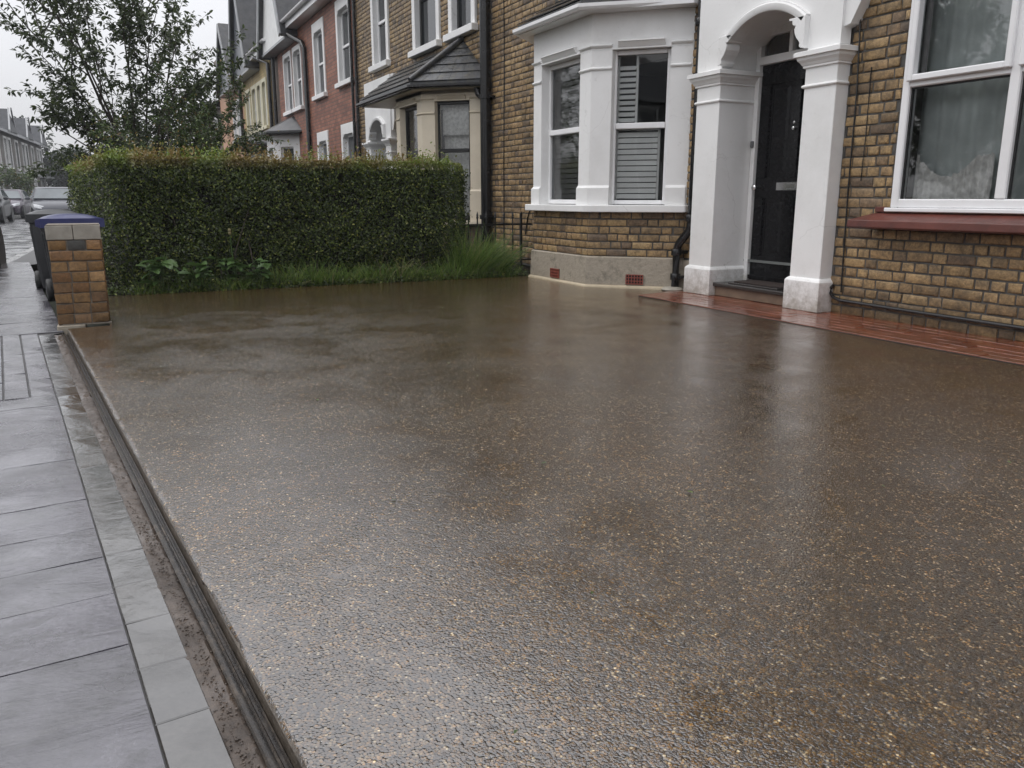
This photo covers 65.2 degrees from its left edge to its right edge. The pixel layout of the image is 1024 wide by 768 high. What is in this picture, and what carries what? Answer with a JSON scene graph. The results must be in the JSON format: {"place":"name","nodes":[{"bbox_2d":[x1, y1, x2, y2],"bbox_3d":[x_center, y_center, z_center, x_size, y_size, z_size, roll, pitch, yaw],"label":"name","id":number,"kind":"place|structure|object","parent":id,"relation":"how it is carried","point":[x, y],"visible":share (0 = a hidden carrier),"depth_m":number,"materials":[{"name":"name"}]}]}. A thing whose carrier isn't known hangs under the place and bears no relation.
{"place":"outdoors","nodes":[
{"label":"outdoors","id":0,"kind":"place"},
{"bbox_2d":[0,107,26,188],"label":"terraced house","id":1,"kind":"structure","parent":0,"point":[7,126],"depth_m":54.34,"materials":[{"name":"grey brick"}]},
{"bbox_2d":[2,135,10,168],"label":"window","id":2,"kind":"structure","parent":1,"relation":"in","point":[7,160],"depth_m":54.72,"materials":[{"name":"grey glass"}]},
{"bbox_2d":[7,137,14,168],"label":"window","id":3,"kind":"structure","parent":1,"relation":"in","point":[9,144],"depth_m":56.07,"materials":[{"name":"grey glass"}]},
{"bbox_2d":[0,215,32,259],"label":"road","id":4,"kind":"structure","parent":0,"point":[16,233],"depth_m":21.65,"materials":[{"name":"grey asphalt"}]},
{"bbox_2d":[0,200,5,265],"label":"car","id":5,"kind":"object","parent":4,"relation":"on","point":[2,254],"visible":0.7,"depth_m":11.10,"materials":[{"name":"paint"}]},
{"bbox_2d":[0,188,13,222],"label":"car","id":6,"kind":"object","parent":4,"relation":"on","point":[6,209],"visible":0.98,"depth_m":34.27,"materials":[{"name":"paint"}]},
{"bbox_2d":[3,189,30,218],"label":"car","id":7,"kind":"object","parent":4,"relation":"on","point":[20,204],"visible":0.45,"depth_m":40.65,"materials":[{"name":"grey paint"}]},
{"bbox_2d":[0,162,39,196],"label":"garden shrub","id":8,"kind":"object","parent":4,"relation":"on","point":[20,181],"visible":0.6,"depth_m":45.37,"materials":[{"name":"green plant"}]},
{"bbox_2d":[13,115,75,186],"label":"distant tree","id":9,"kind":"object","parent":4,"relation":"on","point":[49,163],"visible":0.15,"depth_m":80.20,"materials":[{"name":"green plant"}]},
{"bbox_2d":[24,187,76,211],"bbox_3d":[-18.414,-7.185,32.249,2.042,1.480,4.072,-7,15,-29],"label":"car","id":10,"kind":"object","parent":4,"relation":"on","point":[43,198],"visible":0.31,"depth_m":31.24,"materials":[{"name":"grey paint"}]},
{"bbox_2d":[45,147,87,193],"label":"distant tree","id":11,"kind":"object","parent":4,"relation":"on","point":[60,180],"visible":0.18,"depth_m":74.58,"materials":[{"name":"green plant"}]},
{"bbox_2d":[67,134,154,174],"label":"distant tree","id":12,"kind":"object","parent":4,"relation":"on","point":[93,152],"depth_m":71.17,"materials":[{"name":"green plant"}]},
{"bbox_2d":[10,117,41,194],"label":"terraced house","id":13,"kind":"structure","parent":0,"point":[19,142],"depth_m":60.29,"materials":[{"name":"grey brick"}]},
{"bbox_2d":[14,140,21,170],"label":"window","id":14,"kind":"structure","parent":13,"relation":"in","point":[15,141],"depth_m":58.59,"materials":[{"name":"grey glass"}]},
{"bbox_2d":[21,142,27,171],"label":"window","id":15,"kind":"structure","parent":13,"relation":"in","point":[22,144],"depth_m":61.13,"materials":[{"name":"grey glass"}]},
{"bbox_2d":[24,143,31,172],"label":"window","id":16,"kind":"structure","parent":13,"relation":"in","point":[24,143],"depth_m":62.44,"materials":[{"name":"grey glass"}]},
{"bbox_2d":[27,125,54,186],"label":"terraced house","id":17,"kind":"structure","parent":0,"point":[35,150],"depth_m":66.83,"materials":[{"name":"grey brick"}]},
{"bbox_2d":[30,145,35,173],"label":"window","id":18,"kind":"structure","parent":17,"relation":"in","point":[32,154],"depth_m":65.01,"materials":[{"name":"grey glass"}]},
{"bbox_2d":[36,148,40,171],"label":"window","id":19,"kind":"structure","parent":17,"relation":"in","point":[37,149],"depth_m":67.52,"materials":[{"name":"grey glass"}]},
{"bbox_2d":[39,149,43,170],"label":"window","id":20,"kind":"structure","parent":17,"relation":"in","point":[40,151],"depth_m":68.88,"materials":[{"name":"white paint"}]},
{"bbox_2d":[0,250,166,767],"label":"pavement","id":21,"kind":"structure","parent":0,"point":[72,693],"depth_m":1.84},
{"bbox_2d":[6,247,33,262],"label":"kerb","id":22,"kind":"structure","parent":21,"relation":"on","point":[17,256],"depth_m":12.80,"materials":[{"name":"grey concrete"}]},
{"bbox_2d":[25,209,78,289],"bbox_3d":[-4.577,-1.339,8.051,0.481,0.821,0.531,-8,15,-31],"label":"wheelie bin","id":23,"kind":"object","parent":21,"relation":"on","point":[42,274],"visible":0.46,"depth_m":7.81,"materials":[{"name":"grey plastic"}]},
{"bbox_2d":[35,213,104,301],"bbox_3d":[-3.979,-1.141,7.255,0.501,0.796,0.548,-9,16,-34],"label":"wheelie bin","id":24,"kind":"object","parent":21,"relation":"on","point":[41,222],"visible":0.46,"depth_m":7.02,"materials":[{"name":"grey plastic"}]},
{"bbox_2d":[44,223,111,334],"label":"brick pier","id":25,"kind":"structure","parent":21,"relation":"on","point":[78,273],"depth_m":5.52,"materials":[{"name":"brick"}]},
{"bbox_2d":[39,334,234,767],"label":"edging bed","id":26,"kind":"object","parent":21,"relation":"on","point":[187,730],"visible":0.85,"depth_m":1.78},
{"bbox_2d":[55,335,266,767],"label":"sand strip","id":27,"kind":"object","parent":26,"relation":"on","point":[119,470],"visible":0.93,"depth_m":1.80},
{"bbox_2d":[64,347,259,767],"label":"grit","id":28,"kind":"object","parent":27,"relation":"on","point":[220,693],"visible":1,"depth_m":1.64,"materials":[{"name":"gravel"}]},
{"bbox_2d":[0,0,227,195],"label":"sky","id":29,"kind":"structure","parent":0,"point":[13,70],"materials":[{"name":"white"}]},
{"bbox_2d":[43,263,530,326],"bbox_3d":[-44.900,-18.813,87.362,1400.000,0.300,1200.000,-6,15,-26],"label":"terrain","id":30,"kind":"structure","parent":0,"point":[53,305],"depth_m":9.48,"materials":[{"name":"brown soil"}]},
{"bbox_2d":[207,60,223,149],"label":"terraced house","id":31,"kind":"structure","parent":30,"relation":"on","point":[218,108],"depth_m":34.24,"materials":[{"name":"white paint"}]},
{"bbox_2d":[212,23,246,165],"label":"terraced house","id":32,"kind":"structure","parent":30,"relation":"on","point":[222,41],"depth_m":29.62,"materials":[{"name":"white paint"}]},
{"bbox_2d":[225,0,280,160],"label":"terraced house","id":33,"kind":"structure","parent":30,"relation":"on","point":[260,79],"depth_m":25.33,"materials":[{"name":"yellow paint"}]},
{"bbox_2d":[256,0,357,167],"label":"terraced house","id":34,"kind":"structure","parent":0,"point":[309,44],"depth_m":19.32,"materials":[{"name":"red brick"}]},
{"bbox_2d":[267,134,299,161],"bbox_3d":[-6.307,-5.949,22.342,0.760,1.850,2.160,-6,15,-26],"label":"bay window","id":35,"kind":"structure","parent":34,"relation":"in","point":[293,138],"depth_m":21.49,"materials":[{"name":"white paint"}]},
{"bbox_2d":[105,220,533,295],"bbox_3d":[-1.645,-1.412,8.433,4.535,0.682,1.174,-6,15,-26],"label":"grass","id":36,"kind":"structure","parent":0,"point":[478,259],"depth_m":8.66,"materials":[{"name":"green plant"}]},
{"bbox_2d":[0,0,261,195],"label":"garden tree","id":37,"kind":"object","parent":36,"relation":"on","point":[125,23],"visible":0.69,"depth_m":13.56,"materials":[{"name":"green plant"}]},
{"bbox_2d":[135,254,180,293],"bbox_3d":[-3.278,-1.029,7.435,0.389,0.381,0.282,-6,15,-26],"label":"weed","id":38,"kind":"object","parent":36,"relation":"on","point":[152,268],"visible":0.98,"depth_m":7.41,"materials":[{"name":"green plant"}]},
{"bbox_2d":[86,49,283,165],"bbox_3d":[-4.828,-3.428,12.166,2.882,3.096,2.257,-6,15,-26],"label":"shrub","id":39,"kind":"object","parent":36,"relation":"on","point":[219,134],"visible":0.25,"depth_m":12.05,"materials":[{"name":"green plant"}]},
{"bbox_2d":[177,261,213,290],"bbox_3d":[-2.962,-1.017,7.554,0.223,0.305,0.325,8,15,29],"label":"weed","id":40,"kind":"object","parent":36,"relation":"on","point":[200,274],"visible":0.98,"depth_m":7.54,"materials":[{"name":"green plant"}]},
{"bbox_2d":[147,94,275,165],"bbox_3d":[-4.705,-3.214,12.674,1.846,2.442,1.417,-6,15,-26],"label":"shrub","id":41,"kind":"object","parent":36,"relation":"on","point":[201,145],"visible":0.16,"depth_m":12.20,"materials":[{"name":"green plant"}]},
{"bbox_2d":[202,256,249,287],"bbox_3d":[-2.750,-1.072,7.722,0.451,0.334,0.284,-6,15,-26],"label":"weed","id":42,"kind":"object","parent":36,"relation":"on","point":[238,265],"visible":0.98,"depth_m":7.74,"materials":[{"name":"green plant"}]},
{"bbox_2d":[228,228,235,280],"bbox_3d":[-2.713,-1.220,7.777,0.058,0.575,0.034,-13,18,-43],"label":"thistle stalk","id":43,"kind":"object","parent":36,"relation":"on","point":[229,231],"visible":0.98,"depth_m":7.74,"materials":[{"name":"green plant"}]},
{"bbox_2d":[242,257,274,287],"bbox_3d":[-2.481,-1.093,7.867,0.280,0.313,0.301,7,15,29],"label":"weed","id":44,"kind":"object","parent":36,"relation":"on","point":[267,265],"visible":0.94,"depth_m":7.86,"materials":[{"name":"green plant"}]},
{"bbox_2d":[62,120,471,288],"bbox_3d":[-3.417,-2.349,10.290,4.249,1.642,5.284,-6,15,-26],"label":"hedge","id":45,"kind":"object","parent":36,"relation":"on","point":[183,210],"visible":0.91,"depth_m":8.16,"materials":[{"name":"green plant"}]},
{"bbox_2d":[352,0,494,257],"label":"terraced house","id":46,"kind":"structure","parent":36,"relation":"on","point":[422,74],"depth_m":11.78,"materials":[{"name":"brown brick"}]},
{"bbox_2d":[394,89,480,257],"bbox_3d":[-1.204,-3.276,12.325,0.945,2.520,2.579,-6,15,-26],"label":"bay window","id":47,"kind":"structure","parent":46,"relation":"in","point":[418,117],"depth_m":11.54,"materials":[{"name":"beige paint"}]},
{"bbox_2d":[462,211,531,265],"bbox_3d":[-0.217,-1.810,10.038,1.040,0.700,0.034,-6,15,-26],"label":"railing","id":48,"kind":"object","parent":36,"relation":"on","point":[520,223],"visible":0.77,"depth_m":10.07,"materials":[{"name":"black metal"}]},
{"bbox_2d":[491,0,869,312],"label":"terraced house","id":49,"kind":"structure","parent":36,"relation":"on","point":[694,146],"depth_m":7.33,"materials":[{"name":"brick"}]},
{"bbox_2d":[525,7,695,289],"bbox_3d":[0.837,-2.341,8.367,0.950,2.550,2.589,-6,15,-26],"label":"bay window","id":50,"kind":"structure","parent":49,"relation":"in","point":[578,64],"depth_m":7.70,"materials":[{"name":"white paint"}]},
{"bbox_2d":[734,280,783,287],"bbox_3d":[2.178,-0.855,6.830,0.240,0.012,0.560,-6,15,-26],"label":"doormat","id":51,"kind":"object","parent":49,"relation":"on","point":[766,283],"visible":0.76,"depth_m":6.80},
{"bbox_2d":[747,60,805,282],"bbox_3d":[2.330,-1.756,6.711,0.120,1.822,0.822,-6,15,-26],"label":"door","id":52,"kind":"structure","parent":49,"relation":"in","point":[782,94],"depth_m":6.85,"materials":[{"name":"black paint"}]},
{"bbox_2d":[276,248,504,286],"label":"dry grass","id":53,"kind":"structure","parent":0,"point":[389,271],"depth_m":8.43,"materials":[{"name":"green plant"}]},
{"bbox_2d":[68,276,1023,767],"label":"driveway","id":54,"kind":"structure","parent":0,"point":[404,546],"depth_m":2.19,"materials":[{"name":"brown gravel"}]},
{"bbox_2d":[62,333,293,767],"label":"drainage channel","id":55,"kind":"object","parent":54,"relation":"on","point":[272,751],"visible":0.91,"depth_m":1.78,"materials":[{"name":"plastic"}]},
{"bbox_2d":[68,330,306,767],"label":"driveway lip","id":56,"kind":"object","parent":54,"relation":"on","point":[291,750],"visible":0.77,"depth_m":1.72,"materials":[{"name":"grey concrete"}]},
{"bbox_2d":[149,477,318,766],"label":"edge gravel","id":57,"kind":"structure","parent":56,"relation":"on","point":[314,765],"depth_m":1.30,"materials":[{"name":"gravel"}]},
{"bbox_2d":[140,293,1010,733],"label":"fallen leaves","id":58,"kind":"object","parent":54,"relation":"on","point":[478,399],"visible":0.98,"depth_m":2.66,"materials":[{"name":"plant"}]},
{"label":"driveway base","id":59,"kind":"structure","parent":0,"visible":0},
{"bbox_2d":[638,290,1023,365],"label":"paved border","id":60,"kind":"object","parent":59,"relation":"on","point":[989,348],"visible":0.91,"depth_m":5.39,"materials":[{"name":"red brick"}]},
{"bbox_2d":[829,0,1023,341],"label":"terraced house","id":61,"kind":"structure","parent":59,"relation":"on","point":[930,222],"depth_m":5.32,"materials":[{"name":"brick"}]},
{"bbox_2d":[884,0,1023,213],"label":"window","id":62,"kind":"structure","parent":61,"relation":"in","point":[970,154],"depth_m":5.18,"materials":[{"name":"white plastic"}]}
]}

